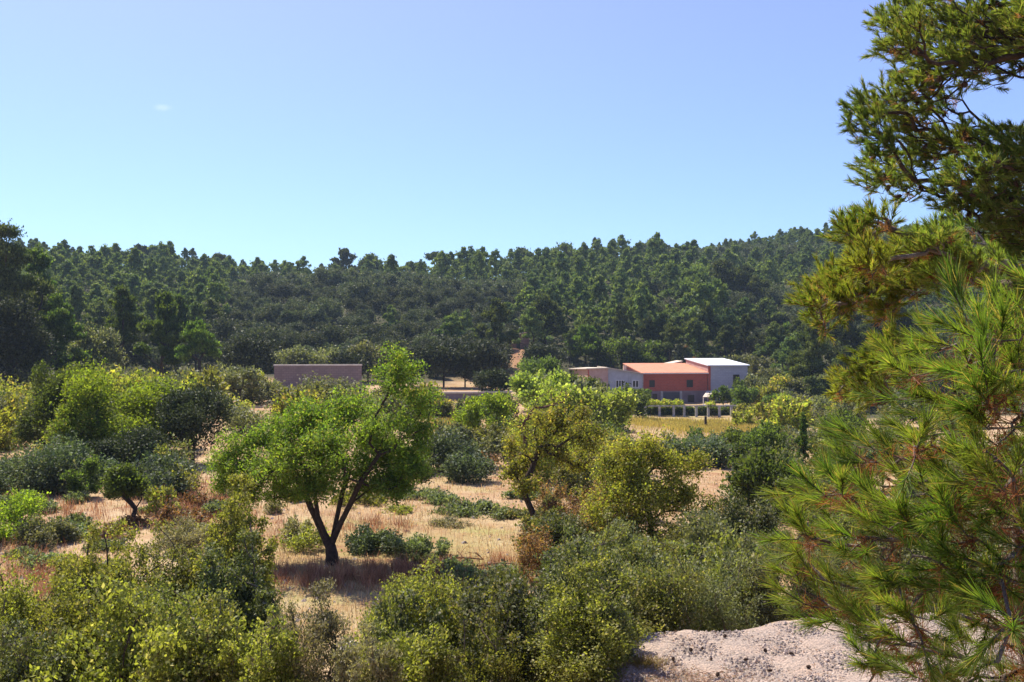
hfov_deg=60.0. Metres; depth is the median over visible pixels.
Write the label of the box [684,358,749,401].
barn
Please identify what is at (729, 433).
bush
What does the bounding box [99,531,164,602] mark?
bare sapling
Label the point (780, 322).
holm oak
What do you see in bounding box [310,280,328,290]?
holm oak
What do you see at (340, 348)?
holm oak
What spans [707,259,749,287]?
pine tree
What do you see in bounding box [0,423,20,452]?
bush
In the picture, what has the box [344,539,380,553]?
bush
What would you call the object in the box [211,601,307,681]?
shrub
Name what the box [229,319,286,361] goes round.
holm oak
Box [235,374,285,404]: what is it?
bush
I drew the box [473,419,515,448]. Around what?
shrub
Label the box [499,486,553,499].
bush
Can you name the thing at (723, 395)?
broadleaf tree
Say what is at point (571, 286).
pine forest
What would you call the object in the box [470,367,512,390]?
bush
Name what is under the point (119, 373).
bush
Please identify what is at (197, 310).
pine tree
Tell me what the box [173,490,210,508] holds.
bush
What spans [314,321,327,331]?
holm oak
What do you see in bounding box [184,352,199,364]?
holm oak
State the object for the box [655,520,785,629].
bush
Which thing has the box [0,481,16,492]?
bush
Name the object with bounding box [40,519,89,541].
bush
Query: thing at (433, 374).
holm oak
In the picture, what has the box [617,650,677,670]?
grass tuft
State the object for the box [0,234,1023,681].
ground
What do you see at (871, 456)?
bush
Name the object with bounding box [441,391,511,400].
field wall
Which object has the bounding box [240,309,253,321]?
holm oak
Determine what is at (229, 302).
holm oak
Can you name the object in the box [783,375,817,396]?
orchard tree
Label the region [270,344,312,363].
holm oak
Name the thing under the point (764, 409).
bush
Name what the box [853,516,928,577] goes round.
bush
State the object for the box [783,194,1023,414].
pine tree
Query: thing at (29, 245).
pine tree
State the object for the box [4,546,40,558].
bush
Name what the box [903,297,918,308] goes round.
holm oak
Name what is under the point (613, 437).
bush
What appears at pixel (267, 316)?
holm oak
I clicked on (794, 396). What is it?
bush
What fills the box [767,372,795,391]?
orchard tree
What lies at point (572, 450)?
bush
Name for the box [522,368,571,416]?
bush
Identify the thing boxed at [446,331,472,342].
holm oak
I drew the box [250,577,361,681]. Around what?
shrub
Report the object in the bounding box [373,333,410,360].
holm oak
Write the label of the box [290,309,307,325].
holm oak
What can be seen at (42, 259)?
pine tree
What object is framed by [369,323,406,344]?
holm oak
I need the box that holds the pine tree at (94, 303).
[82,297,108,324]
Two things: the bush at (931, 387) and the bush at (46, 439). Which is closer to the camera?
the bush at (46, 439)
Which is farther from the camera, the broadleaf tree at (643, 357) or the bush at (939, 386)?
the broadleaf tree at (643, 357)
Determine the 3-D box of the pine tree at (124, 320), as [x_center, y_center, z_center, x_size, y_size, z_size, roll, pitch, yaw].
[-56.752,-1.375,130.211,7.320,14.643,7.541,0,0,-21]
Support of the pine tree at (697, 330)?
on the ground at (454, 382)
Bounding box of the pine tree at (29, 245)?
[26,238,33,248]
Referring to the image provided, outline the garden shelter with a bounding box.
[703,391,718,403]
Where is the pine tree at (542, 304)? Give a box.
[516,292,570,346]
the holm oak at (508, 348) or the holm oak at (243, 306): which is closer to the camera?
the holm oak at (508, 348)
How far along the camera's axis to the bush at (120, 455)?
42.56 m
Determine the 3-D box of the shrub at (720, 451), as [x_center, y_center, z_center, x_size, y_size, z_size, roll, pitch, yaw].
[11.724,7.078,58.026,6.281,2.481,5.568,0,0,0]
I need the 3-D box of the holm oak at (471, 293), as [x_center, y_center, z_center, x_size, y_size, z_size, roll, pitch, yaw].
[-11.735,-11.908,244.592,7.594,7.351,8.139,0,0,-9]
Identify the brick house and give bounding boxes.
[623,363,708,402]
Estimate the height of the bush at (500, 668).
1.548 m
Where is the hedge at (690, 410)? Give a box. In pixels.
[643,404,735,415]
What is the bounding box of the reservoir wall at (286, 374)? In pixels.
[273,364,361,388]
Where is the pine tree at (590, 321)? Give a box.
[571,314,603,358]
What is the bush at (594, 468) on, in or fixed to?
on the ground at (454, 382)
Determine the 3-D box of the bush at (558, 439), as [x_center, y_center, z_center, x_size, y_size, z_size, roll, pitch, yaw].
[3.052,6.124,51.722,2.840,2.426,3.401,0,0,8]
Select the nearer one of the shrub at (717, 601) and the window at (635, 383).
the shrub at (717, 601)
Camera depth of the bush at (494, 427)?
55.79 m
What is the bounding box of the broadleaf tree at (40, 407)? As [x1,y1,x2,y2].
[6,359,84,450]
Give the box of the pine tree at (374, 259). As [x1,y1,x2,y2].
[358,253,384,270]
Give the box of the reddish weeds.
[0,467,518,606]
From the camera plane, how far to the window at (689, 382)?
145.93 m
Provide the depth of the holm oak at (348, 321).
196.71 m
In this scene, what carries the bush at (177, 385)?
on the ground at (454, 382)
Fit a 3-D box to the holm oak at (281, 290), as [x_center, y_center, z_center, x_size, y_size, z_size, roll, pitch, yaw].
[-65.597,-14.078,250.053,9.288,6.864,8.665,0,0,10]
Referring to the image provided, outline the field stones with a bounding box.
[0,437,716,647]
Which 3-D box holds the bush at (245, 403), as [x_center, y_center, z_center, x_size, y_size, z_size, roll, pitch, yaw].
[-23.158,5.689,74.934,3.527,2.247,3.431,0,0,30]
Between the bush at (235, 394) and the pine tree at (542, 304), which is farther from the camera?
the pine tree at (542, 304)
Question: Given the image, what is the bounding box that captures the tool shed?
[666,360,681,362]
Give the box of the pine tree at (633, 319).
[626,305,642,337]
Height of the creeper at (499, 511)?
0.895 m
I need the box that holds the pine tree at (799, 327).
[794,306,819,346]
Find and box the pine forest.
[1,219,1018,376]
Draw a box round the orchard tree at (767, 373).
[753,365,784,384]
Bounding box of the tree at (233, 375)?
[213,364,264,399]
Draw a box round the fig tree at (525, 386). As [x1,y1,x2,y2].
[504,366,570,409]
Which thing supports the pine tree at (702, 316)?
on the ground at (454, 382)
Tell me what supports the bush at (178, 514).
on the ground at (454, 382)
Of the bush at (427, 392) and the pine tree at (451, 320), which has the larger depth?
the pine tree at (451, 320)
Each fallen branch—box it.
[436,546,482,559]
[476,555,519,566]
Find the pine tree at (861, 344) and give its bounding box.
[856,325,868,351]
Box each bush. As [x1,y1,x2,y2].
[0,384,33,447]
[0,391,26,400]
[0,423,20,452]
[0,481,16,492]
[0,494,11,508]
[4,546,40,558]
[5,364,41,393]
[6,608,83,679]
[9,657,91,681]
[10,453,80,495]
[13,381,31,395]
[18,551,63,569]
[19,567,206,681]
[22,405,112,452]
[25,376,45,396]
[26,499,61,514]
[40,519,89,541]
[45,555,100,572]
[47,512,99,535]
[62,490,90,503]
[76,452,119,485]
[81,537,132,551]
[83,361,123,376]
[87,521,143,539]
[96,448,133,461]
[98,364,146,393]
[99,457,172,486]
[101,513,153,529]
[104,396,168,435]
[116,365,153,377]
[120,441,197,473]
[121,465,195,500]
[123,365,150,378]
[131,415,196,448]
[131,450,203,480]
[143,483,180,514]
[156,505,177,522]
[156,520,183,544]
[158,509,213,527]
[161,375,189,385]
[166,378,184,389]
[167,582,256,681]
[168,367,201,382]
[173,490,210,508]
[176,518,224,538]
[178,504,216,522]
[181,365,235,401]
[201,498,238,513]
[203,363,242,395]
[207,359,231,372]
[213,486,232,497]
[222,396,255,419]
[229,381,244,401]
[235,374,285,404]
[247,573,295,627]
[262,500,283,514]
[263,383,321,416]
[271,384,325,421]
[276,512,316,544]
[288,486,304,502]
[305,379,346,410]
[324,490,385,509]
[335,389,368,416]
[342,602,427,675]
[344,384,385,397]
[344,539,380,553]
[351,583,453,681]
[357,394,415,425]
[372,382,396,398]
[378,503,415,514]
[399,379,442,415]
[399,381,456,417]
[402,547,444,563]
[421,491,461,504]
[423,417,464,461]
[425,514,476,528]
[431,395,454,418]
[433,554,477,569]
[434,421,485,445]
[437,563,490,585]
[442,644,472,681]
[443,563,572,681]
[445,496,496,517]
[449,631,530,681]
[453,396,476,412]
[471,429,520,467]
[479,394,490,413]
[483,411,517,422]
[486,561,524,574]
[487,559,553,632]
[488,421,513,452]
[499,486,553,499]
[502,392,521,416]
[507,409,556,453]
[510,505,578,558]
[512,368,545,395]
[513,438,555,480]
[514,378,543,408]
[514,593,553,674]
[515,403,555,434]
[515,528,553,563]
[518,553,659,681]
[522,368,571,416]
[530,540,638,681]
[531,369,568,382]
[531,479,573,509]
[534,528,600,594]
[535,491,561,515]
[536,496,567,518]
[541,390,600,423]
[543,442,596,479]
[548,451,606,496]
[549,430,586,443]
[556,539,669,634]
[559,418,603,450]
[563,487,615,517]
[566,483,600,508]
[567,413,596,432]
[568,375,611,424]
[568,440,601,472]
[574,536,620,562]
[581,513,688,575]
[590,472,658,519]
[597,433,655,477]
[602,432,639,450]
[603,427,633,441]
[620,381,649,417]
[649,561,717,585]
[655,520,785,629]
[660,498,785,588]
[686,535,786,606]
[709,424,784,449]
[713,434,806,523]
[731,409,757,425]
[740,413,795,458]
[753,394,791,425]
[759,391,814,431]
[773,529,803,563]
[774,391,815,410]
[775,448,806,473]
[779,524,876,605]
[780,388,793,393]
[781,424,799,431]
[781,577,875,607]
[790,404,819,425]
[791,472,841,519]
[797,501,859,560]
[805,436,843,479]
[807,411,831,436]
[807,412,883,458]
[812,439,881,484]
[813,484,847,542]
[816,402,864,435]
[821,397,869,424]
[821,469,862,499]
[824,489,904,554]
[834,401,864,420]
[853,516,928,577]
[858,427,902,449]
[864,379,898,409]
[869,585,907,614]
[871,568,949,614]
[874,413,913,437]
[881,391,934,427]
[887,379,908,393]
[890,419,952,473]
[898,437,956,467]
[898,454,961,502]
[900,526,985,567]
[905,521,1013,601]
[906,382,934,400]
[908,484,982,537]
[924,545,1012,612]
[925,378,947,392]
[930,408,957,431]
[936,420,964,436]
[936,428,991,456]
[946,438,1018,478]
[964,457,1017,492]
[965,492,1012,553]
[984,429,1023,469]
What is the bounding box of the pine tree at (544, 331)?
[521,320,547,338]
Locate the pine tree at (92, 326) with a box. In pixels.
[82,316,99,332]
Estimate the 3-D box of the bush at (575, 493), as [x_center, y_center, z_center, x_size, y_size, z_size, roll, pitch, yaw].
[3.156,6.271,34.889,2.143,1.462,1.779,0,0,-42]
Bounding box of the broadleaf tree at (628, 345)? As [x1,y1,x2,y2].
[576,335,644,367]
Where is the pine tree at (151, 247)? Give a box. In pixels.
[144,244,158,254]
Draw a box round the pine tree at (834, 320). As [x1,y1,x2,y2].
[824,316,839,363]
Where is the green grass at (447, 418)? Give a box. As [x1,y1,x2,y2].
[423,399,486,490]
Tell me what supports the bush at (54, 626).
on the ground at (454, 382)
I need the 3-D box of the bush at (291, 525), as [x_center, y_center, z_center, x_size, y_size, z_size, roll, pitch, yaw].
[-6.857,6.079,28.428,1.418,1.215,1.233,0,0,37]
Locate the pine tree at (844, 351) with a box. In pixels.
[834,344,858,372]
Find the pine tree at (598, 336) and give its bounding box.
[590,332,604,365]
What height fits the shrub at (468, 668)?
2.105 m
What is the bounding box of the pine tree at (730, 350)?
[721,339,741,357]
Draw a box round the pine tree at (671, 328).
[650,318,690,361]
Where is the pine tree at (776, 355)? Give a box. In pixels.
[769,347,785,370]
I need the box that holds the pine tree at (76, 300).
[66,283,93,326]
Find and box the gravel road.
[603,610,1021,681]
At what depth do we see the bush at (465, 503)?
34.11 m
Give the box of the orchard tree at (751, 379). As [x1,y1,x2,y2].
[742,371,771,390]
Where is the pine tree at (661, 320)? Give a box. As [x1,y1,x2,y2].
[650,311,681,343]
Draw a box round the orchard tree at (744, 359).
[728,350,754,367]
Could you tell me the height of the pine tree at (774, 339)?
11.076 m
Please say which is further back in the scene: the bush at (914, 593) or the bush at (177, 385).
the bush at (177, 385)
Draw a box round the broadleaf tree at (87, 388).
[45,343,189,455]
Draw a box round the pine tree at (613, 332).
[610,329,623,357]
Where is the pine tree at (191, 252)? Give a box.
[186,248,197,259]
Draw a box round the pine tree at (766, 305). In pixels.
[754,297,786,324]
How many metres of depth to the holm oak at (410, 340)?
173.32 m
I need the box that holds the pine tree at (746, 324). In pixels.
[731,313,762,355]
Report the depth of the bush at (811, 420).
100.36 m
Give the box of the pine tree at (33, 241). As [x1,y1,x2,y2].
[29,238,40,248]
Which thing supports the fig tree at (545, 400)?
on the ground at (454, 382)
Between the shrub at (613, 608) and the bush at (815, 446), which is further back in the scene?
the bush at (815, 446)
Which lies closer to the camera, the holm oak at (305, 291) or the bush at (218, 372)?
the bush at (218, 372)
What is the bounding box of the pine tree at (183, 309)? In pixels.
[156,294,191,370]
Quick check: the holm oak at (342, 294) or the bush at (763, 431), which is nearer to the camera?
the bush at (763, 431)
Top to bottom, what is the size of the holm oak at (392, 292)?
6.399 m
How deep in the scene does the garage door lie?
145.43 m
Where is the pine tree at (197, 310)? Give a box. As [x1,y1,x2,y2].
[181,301,215,369]
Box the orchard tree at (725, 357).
[707,355,729,358]
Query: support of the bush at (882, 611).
on the ground at (454, 382)
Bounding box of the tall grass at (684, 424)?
[625,415,814,439]
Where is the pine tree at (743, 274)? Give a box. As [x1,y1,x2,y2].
[727,264,772,293]
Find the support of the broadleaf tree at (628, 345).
on the ground at (454, 382)
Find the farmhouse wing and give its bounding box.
[597,365,643,389]
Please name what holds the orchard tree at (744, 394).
on the ground at (454, 382)
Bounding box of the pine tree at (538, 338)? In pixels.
[530,324,547,343]
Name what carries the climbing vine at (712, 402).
on the ground at (454, 382)
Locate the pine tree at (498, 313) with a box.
[469,298,520,346]
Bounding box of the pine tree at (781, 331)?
[764,326,795,355]
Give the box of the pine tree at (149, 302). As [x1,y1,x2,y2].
[137,286,160,320]
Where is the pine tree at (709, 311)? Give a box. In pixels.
[680,304,721,340]
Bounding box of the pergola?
[633,404,737,416]
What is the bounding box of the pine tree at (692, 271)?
[672,263,722,291]
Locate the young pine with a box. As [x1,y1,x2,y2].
[747,249,1023,681]
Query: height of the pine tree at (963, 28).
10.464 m
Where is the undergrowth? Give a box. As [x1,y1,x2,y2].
[0,240,946,393]
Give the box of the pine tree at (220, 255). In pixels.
[211,252,225,260]
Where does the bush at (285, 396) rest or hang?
on the ground at (454, 382)
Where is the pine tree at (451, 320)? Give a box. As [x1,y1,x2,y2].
[432,311,464,337]
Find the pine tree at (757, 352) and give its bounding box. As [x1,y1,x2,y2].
[751,343,762,358]
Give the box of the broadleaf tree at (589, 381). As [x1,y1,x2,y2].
[564,369,612,390]
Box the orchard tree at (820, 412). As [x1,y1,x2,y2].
[810,406,837,420]
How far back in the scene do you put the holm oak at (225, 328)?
175.89 m
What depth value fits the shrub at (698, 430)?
65.90 m
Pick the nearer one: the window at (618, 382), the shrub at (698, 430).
the shrub at (698, 430)
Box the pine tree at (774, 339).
[758,321,785,362]
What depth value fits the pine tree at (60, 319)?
111.45 m
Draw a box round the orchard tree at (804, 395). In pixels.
[790,389,819,413]
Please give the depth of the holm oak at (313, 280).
267.29 m
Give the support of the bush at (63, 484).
on the ground at (454, 382)
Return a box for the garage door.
[663,392,679,400]
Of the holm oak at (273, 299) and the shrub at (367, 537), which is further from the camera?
the holm oak at (273, 299)
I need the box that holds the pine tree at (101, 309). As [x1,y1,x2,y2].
[83,300,112,333]
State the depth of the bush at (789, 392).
132.04 m
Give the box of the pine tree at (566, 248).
[550,241,575,257]
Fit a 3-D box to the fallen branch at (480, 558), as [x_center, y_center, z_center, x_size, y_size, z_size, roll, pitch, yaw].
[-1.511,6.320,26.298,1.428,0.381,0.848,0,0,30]
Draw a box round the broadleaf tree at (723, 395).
[707,385,733,404]
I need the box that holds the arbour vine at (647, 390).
[607,388,651,398]
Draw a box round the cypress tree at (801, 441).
[793,412,813,472]
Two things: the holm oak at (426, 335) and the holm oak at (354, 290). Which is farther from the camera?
the holm oak at (354, 290)
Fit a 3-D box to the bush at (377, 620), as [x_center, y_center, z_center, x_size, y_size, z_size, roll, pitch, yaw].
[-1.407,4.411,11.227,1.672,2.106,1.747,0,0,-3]
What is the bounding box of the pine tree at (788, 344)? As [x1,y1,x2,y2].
[769,331,815,376]
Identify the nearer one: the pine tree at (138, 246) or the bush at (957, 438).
the bush at (957, 438)
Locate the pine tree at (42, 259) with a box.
[24,241,59,320]
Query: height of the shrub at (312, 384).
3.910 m
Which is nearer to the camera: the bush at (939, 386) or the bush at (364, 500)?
the bush at (364, 500)
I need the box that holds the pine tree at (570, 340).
[560,330,578,363]
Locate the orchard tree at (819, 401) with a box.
[812,394,841,412]
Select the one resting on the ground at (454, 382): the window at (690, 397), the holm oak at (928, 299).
the holm oak at (928, 299)
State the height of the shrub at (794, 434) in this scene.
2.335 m
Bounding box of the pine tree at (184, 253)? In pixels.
[180,248,188,270]
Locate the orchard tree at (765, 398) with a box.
[757,391,791,405]
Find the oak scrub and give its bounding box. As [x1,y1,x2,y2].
[103,221,1022,347]
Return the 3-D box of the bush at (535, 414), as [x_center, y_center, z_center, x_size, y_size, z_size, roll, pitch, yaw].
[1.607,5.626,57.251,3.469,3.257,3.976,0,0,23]
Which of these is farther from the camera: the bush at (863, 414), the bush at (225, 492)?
the bush at (863, 414)
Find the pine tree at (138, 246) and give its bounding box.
[129,243,144,251]
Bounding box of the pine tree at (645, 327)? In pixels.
[633,313,663,349]
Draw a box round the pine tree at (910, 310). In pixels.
[906,305,923,332]
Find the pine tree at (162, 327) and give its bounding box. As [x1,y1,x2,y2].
[130,289,191,376]
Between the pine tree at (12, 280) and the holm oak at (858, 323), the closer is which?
the pine tree at (12, 280)
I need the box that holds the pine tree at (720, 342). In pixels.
[713,330,728,355]
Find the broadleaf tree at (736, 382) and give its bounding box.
[729,376,746,388]
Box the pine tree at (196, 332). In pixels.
[174,317,222,372]
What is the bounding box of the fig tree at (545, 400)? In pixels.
[534,380,600,425]
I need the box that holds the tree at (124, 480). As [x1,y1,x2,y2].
[99,460,150,522]
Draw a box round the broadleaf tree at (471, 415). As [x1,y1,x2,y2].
[444,385,518,434]
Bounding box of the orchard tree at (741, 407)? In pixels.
[733,403,753,416]
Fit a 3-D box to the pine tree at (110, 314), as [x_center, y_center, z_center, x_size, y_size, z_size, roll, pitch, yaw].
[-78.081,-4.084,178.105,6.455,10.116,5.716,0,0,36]
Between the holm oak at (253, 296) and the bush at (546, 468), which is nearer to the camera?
the bush at (546, 468)
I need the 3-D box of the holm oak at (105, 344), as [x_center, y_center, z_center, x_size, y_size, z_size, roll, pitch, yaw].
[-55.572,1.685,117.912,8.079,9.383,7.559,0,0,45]
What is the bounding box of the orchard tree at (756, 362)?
[746,354,777,374]
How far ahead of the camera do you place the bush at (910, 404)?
91.65 m
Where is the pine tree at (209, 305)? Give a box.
[202,298,226,328]
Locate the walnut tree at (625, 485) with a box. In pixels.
[577,424,722,552]
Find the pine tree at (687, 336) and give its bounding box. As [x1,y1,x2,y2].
[684,332,707,357]
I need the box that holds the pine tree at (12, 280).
[0,218,66,382]
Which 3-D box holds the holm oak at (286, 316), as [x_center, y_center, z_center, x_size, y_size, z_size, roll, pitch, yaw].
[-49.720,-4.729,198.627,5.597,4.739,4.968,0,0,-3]
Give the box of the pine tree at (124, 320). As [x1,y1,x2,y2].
[104,284,151,368]
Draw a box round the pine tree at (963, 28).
[836,0,1023,264]
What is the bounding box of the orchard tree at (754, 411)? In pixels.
[747,403,771,418]
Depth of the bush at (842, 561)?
21.99 m
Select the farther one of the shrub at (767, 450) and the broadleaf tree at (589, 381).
the broadleaf tree at (589, 381)
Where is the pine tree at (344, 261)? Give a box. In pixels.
[327,247,357,271]
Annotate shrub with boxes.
[0,374,30,398]
[0,391,36,436]
[0,440,97,497]
[0,485,50,542]
[0,547,99,670]
[0,615,76,681]
[8,513,86,551]
[18,556,169,679]
[38,428,93,487]
[38,515,153,652]
[57,454,103,495]
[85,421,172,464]
[96,519,205,617]
[98,570,250,681]
[109,367,166,395]
[144,488,177,525]
[148,510,213,558]
[153,432,196,469]
[171,457,206,492]
[179,372,233,402]
[187,470,282,633]
[191,526,285,644]
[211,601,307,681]
[221,399,280,436]
[240,368,282,391]
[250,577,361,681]
[261,377,286,402]
[280,523,330,552]
[288,371,337,395]
[330,375,359,395]
[330,619,407,681]
[341,522,406,555]
[344,614,466,681]
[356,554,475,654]
[379,455,441,485]
[409,424,483,472]
[438,447,500,484]
[439,580,552,681]
[449,564,502,656]
[452,425,476,442]
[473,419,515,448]
[474,451,499,468]
[513,522,557,584]
[524,510,599,547]
[524,523,642,637]
[532,477,633,546]
[575,580,635,672]
[580,510,648,580]
[599,419,633,439]
[599,520,658,568]
[609,532,721,634]
[635,571,702,633]
[652,512,718,562]
[656,428,735,468]
[657,540,767,632]
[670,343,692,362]
[681,425,715,448]
[696,500,728,542]
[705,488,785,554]
[717,528,823,626]
[726,434,773,464]
[737,439,795,469]
[750,450,827,512]
[776,532,881,618]
[777,424,819,451]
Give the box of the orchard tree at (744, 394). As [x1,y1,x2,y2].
[725,384,761,407]
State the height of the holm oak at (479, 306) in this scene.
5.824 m
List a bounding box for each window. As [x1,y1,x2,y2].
[616,380,623,387]
[632,380,638,387]
[649,380,655,387]
[652,393,657,399]
[686,379,693,387]
[687,394,694,402]
[732,374,739,382]
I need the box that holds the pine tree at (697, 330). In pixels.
[675,317,718,357]
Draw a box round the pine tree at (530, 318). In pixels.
[512,306,553,345]
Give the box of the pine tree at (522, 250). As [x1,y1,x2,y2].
[504,246,535,269]
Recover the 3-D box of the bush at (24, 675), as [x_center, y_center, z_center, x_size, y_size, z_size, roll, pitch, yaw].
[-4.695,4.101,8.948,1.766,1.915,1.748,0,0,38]
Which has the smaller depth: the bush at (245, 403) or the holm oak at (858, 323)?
the bush at (245, 403)
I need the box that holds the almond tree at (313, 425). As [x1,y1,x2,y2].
[198,340,448,565]
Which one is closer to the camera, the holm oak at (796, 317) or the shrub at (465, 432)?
the shrub at (465, 432)
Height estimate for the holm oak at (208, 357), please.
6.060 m
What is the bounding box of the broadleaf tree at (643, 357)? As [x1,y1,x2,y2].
[622,338,667,362]
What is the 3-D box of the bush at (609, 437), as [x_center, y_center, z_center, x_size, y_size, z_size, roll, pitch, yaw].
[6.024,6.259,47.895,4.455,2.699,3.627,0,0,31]
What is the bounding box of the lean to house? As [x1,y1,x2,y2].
[567,367,607,389]
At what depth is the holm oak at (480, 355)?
134.70 m
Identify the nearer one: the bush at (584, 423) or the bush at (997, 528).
the bush at (997, 528)
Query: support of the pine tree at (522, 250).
on the ground at (454, 382)
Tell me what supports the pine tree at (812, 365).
on the ground at (454, 382)
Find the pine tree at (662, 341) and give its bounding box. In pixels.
[659,323,679,359]
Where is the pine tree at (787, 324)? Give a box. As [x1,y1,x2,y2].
[770,321,791,355]
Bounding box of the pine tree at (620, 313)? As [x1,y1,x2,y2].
[607,302,635,368]
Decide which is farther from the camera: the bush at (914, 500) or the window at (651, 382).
the window at (651, 382)
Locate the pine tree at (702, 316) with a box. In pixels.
[687,309,716,350]
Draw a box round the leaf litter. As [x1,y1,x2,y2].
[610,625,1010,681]
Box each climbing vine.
[647,398,683,408]
[704,400,715,412]
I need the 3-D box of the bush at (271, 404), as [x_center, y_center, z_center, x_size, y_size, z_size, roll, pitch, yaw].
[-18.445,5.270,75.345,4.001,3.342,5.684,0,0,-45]
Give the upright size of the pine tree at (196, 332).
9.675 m
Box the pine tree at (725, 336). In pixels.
[713,323,740,355]
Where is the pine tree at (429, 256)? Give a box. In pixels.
[423,251,437,264]
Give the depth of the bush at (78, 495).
35.66 m
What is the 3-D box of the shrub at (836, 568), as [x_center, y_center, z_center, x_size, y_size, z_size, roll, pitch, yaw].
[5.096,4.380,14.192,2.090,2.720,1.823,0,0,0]
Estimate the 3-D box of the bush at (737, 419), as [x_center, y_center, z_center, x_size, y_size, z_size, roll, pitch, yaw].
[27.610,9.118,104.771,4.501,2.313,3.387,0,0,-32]
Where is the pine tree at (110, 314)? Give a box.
[107,305,128,332]
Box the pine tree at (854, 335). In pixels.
[825,304,877,368]
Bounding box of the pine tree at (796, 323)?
[788,317,803,358]
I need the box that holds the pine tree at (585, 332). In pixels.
[563,322,606,362]
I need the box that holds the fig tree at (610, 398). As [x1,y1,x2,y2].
[567,386,641,427]
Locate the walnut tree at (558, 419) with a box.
[495,396,623,516]
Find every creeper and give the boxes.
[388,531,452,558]
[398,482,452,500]
[427,495,520,520]
[503,506,540,518]
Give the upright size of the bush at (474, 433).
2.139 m
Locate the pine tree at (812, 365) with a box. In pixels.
[785,317,844,397]
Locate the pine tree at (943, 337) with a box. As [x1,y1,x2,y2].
[915,323,954,376]
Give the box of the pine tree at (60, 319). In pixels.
[34,293,90,375]
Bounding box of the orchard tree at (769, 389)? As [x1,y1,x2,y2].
[749,383,782,404]
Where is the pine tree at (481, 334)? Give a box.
[471,326,488,340]
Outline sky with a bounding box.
[0,0,1023,278]
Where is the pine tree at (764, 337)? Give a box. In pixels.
[759,333,768,344]
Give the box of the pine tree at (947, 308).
[930,302,965,350]
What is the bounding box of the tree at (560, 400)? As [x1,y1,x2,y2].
[500,381,571,447]
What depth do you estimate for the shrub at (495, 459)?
46.07 m
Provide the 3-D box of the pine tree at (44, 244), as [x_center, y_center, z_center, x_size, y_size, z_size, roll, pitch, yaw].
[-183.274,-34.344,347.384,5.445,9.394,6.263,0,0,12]
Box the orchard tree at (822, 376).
[814,372,830,395]
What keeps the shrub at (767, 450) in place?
on the ground at (454, 382)
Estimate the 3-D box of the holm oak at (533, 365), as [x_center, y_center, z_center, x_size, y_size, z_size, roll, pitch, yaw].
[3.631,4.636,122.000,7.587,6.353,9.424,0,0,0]
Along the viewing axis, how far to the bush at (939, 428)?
86.01 m
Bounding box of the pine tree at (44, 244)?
[41,242,49,249]
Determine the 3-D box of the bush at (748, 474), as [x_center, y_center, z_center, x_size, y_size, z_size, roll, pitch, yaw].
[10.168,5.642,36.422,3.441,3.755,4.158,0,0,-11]
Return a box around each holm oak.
[0,291,63,385]
[63,318,129,369]
[114,332,158,366]
[141,343,186,372]
[147,379,244,463]
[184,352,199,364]
[186,317,211,331]
[187,337,226,365]
[208,312,255,344]
[209,327,287,380]
[209,328,224,341]
[218,307,248,323]
[226,296,236,304]
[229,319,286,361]
[230,297,254,313]
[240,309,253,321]
[245,293,259,307]
[246,270,276,296]
[246,321,269,329]
[253,301,287,322]
[254,296,272,308]
[254,309,277,324]
[261,280,294,299]
[268,295,281,305]
[270,329,289,351]
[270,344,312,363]
[274,326,302,336]
[278,309,302,325]
[281,330,320,350]
[282,298,309,309]
[284,320,308,333]
[285,295,308,305]
[288,303,310,321]
[290,284,314,298]
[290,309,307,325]
[298,345,316,351]
[299,344,345,363]
[302,277,326,285]
[302,303,331,329]
[304,293,344,319]
[307,288,339,303]
[309,331,327,346]
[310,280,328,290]
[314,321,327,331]
[315,322,358,345]
[321,341,351,352]
[325,348,372,373]
[329,286,338,294]
[336,294,344,304]
[336,312,366,327]
[340,286,346,299]
[342,276,376,302]
[342,339,391,380]
[343,296,363,311]
[345,311,368,323]
[345,331,369,345]
[351,302,373,315]
[355,318,389,340]
[356,308,376,325]
[363,288,392,304]
[367,297,388,312]
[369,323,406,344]
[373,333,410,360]
[380,303,397,313]
[384,310,402,320]
[385,284,401,304]
[388,344,433,379]
[390,316,424,340]
[392,284,426,305]
[398,295,429,312]
[398,306,437,324]
[403,281,421,290]
[407,333,422,347]
[409,331,437,344]
[412,333,470,387]
[415,330,434,337]
[415,331,457,350]
[423,288,441,306]
[426,324,446,336]
[427,307,439,316]
[427,365,446,378]
[433,299,459,315]
[434,284,458,300]
[443,296,455,308]
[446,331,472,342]
[447,363,473,386]
[448,275,467,290]
[451,307,473,316]
[453,338,513,388]
[455,294,476,311]
[458,285,482,303]
[461,330,473,338]
[462,334,487,346]
[469,339,515,372]
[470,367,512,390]
[472,310,492,328]
[473,303,490,313]
[476,338,515,360]
[477,321,491,326]
[478,325,513,344]
[481,296,495,305]
[483,288,503,299]
[501,294,512,302]
[510,310,517,324]
[511,296,524,309]
[513,354,562,378]
[518,342,569,365]
[648,300,683,319]
[660,302,680,310]
[674,297,702,321]
[724,292,755,305]
[725,298,760,321]
[731,330,765,356]
[741,328,760,335]
[750,279,784,300]
[751,297,762,304]
[754,312,770,328]
[763,312,791,325]
[771,285,802,308]
[778,301,802,315]
[788,306,803,319]
[789,306,829,325]
[851,318,868,326]
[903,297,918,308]
[910,288,938,306]
[922,302,945,329]
[937,327,957,355]
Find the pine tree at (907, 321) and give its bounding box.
[864,293,930,378]
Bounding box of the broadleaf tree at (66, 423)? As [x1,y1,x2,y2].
[38,398,124,451]
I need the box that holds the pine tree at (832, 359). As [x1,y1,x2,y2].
[828,340,861,362]

